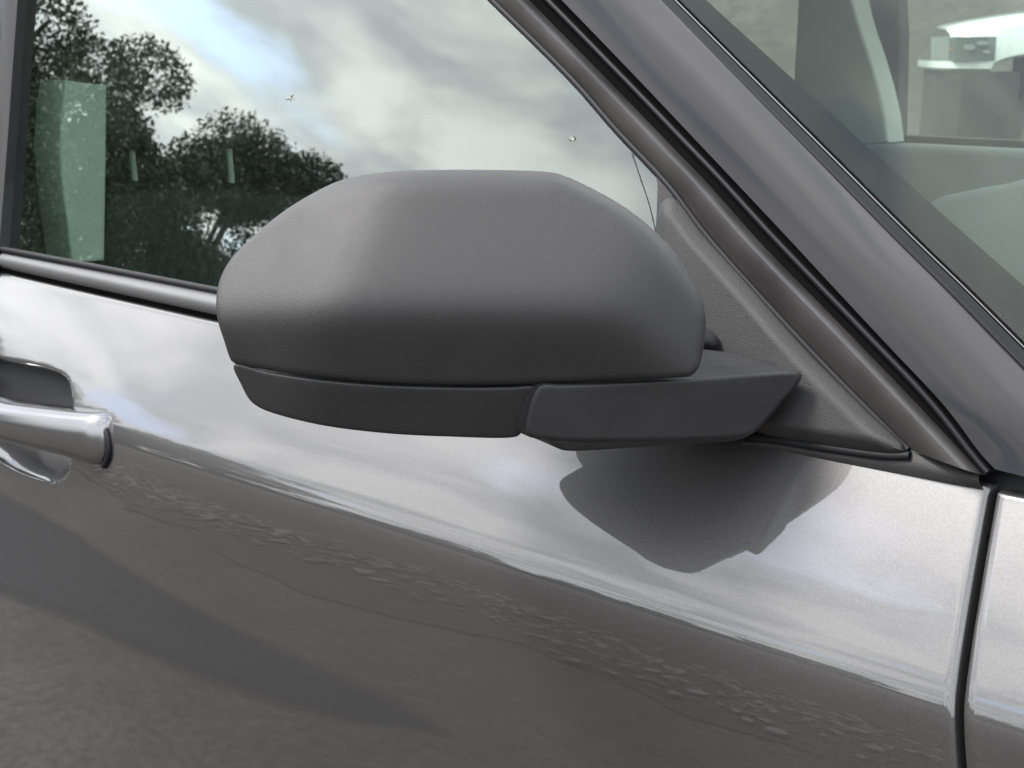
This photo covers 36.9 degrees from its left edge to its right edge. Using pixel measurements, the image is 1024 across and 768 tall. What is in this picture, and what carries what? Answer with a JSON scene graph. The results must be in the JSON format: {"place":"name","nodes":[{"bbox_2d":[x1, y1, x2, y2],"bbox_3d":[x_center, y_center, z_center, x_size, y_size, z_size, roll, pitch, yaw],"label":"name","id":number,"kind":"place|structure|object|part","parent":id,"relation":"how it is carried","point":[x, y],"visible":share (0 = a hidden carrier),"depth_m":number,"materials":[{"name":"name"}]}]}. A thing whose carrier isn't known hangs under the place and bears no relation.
{"place":"outdoors","nodes":[
{"label":"outdoors","id":0,"kind":"place"},
{"bbox_2d":[707,0,1023,134],"bbox_3d":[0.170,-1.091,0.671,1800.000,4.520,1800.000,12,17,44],"label":"ground","id":1,"kind":"structure","parent":0,"point":[768,28],"depth_m":18.92,"materials":[{"name":"grey asphalt"}]},
{"bbox_2d":[0,0,1023,767],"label":"parked car","id":2,"kind":"object","parent":1,"relation":"on","point":[510,382],"visible":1,"depth_m":1.05,"materials":[{"name":"grey paint"}]},
{"bbox_3d":[-0.173,0.096,1.325,1.624,1.200,0.266,12,17,44],"label":"front door","id":3,"kind":"part","parent":2,"relation":"part of","materials":[{"name":"grey paint"}]},
{"bbox_3d":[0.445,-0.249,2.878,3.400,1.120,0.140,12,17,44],"label":"far door","id":4,"kind":"part","parent":2,"relation":"part of","materials":[{"name":"grey plastic"}]},
{"bbox_3d":[0.631,-0.571,2.609,0.091,0.316,0.030,12,17,44],"label":"far window frame","id":5,"kind":"part","parent":2,"relation":"part of","materials":[{"name":"grey metal"}]},
{"bbox_2d":[918,11,1023,139],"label":"white car","id":6,"kind":"object","parent":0,"point":[965,95],"visible":0.88,"depth_m":11.16,"materials":[{"name":"paint"}]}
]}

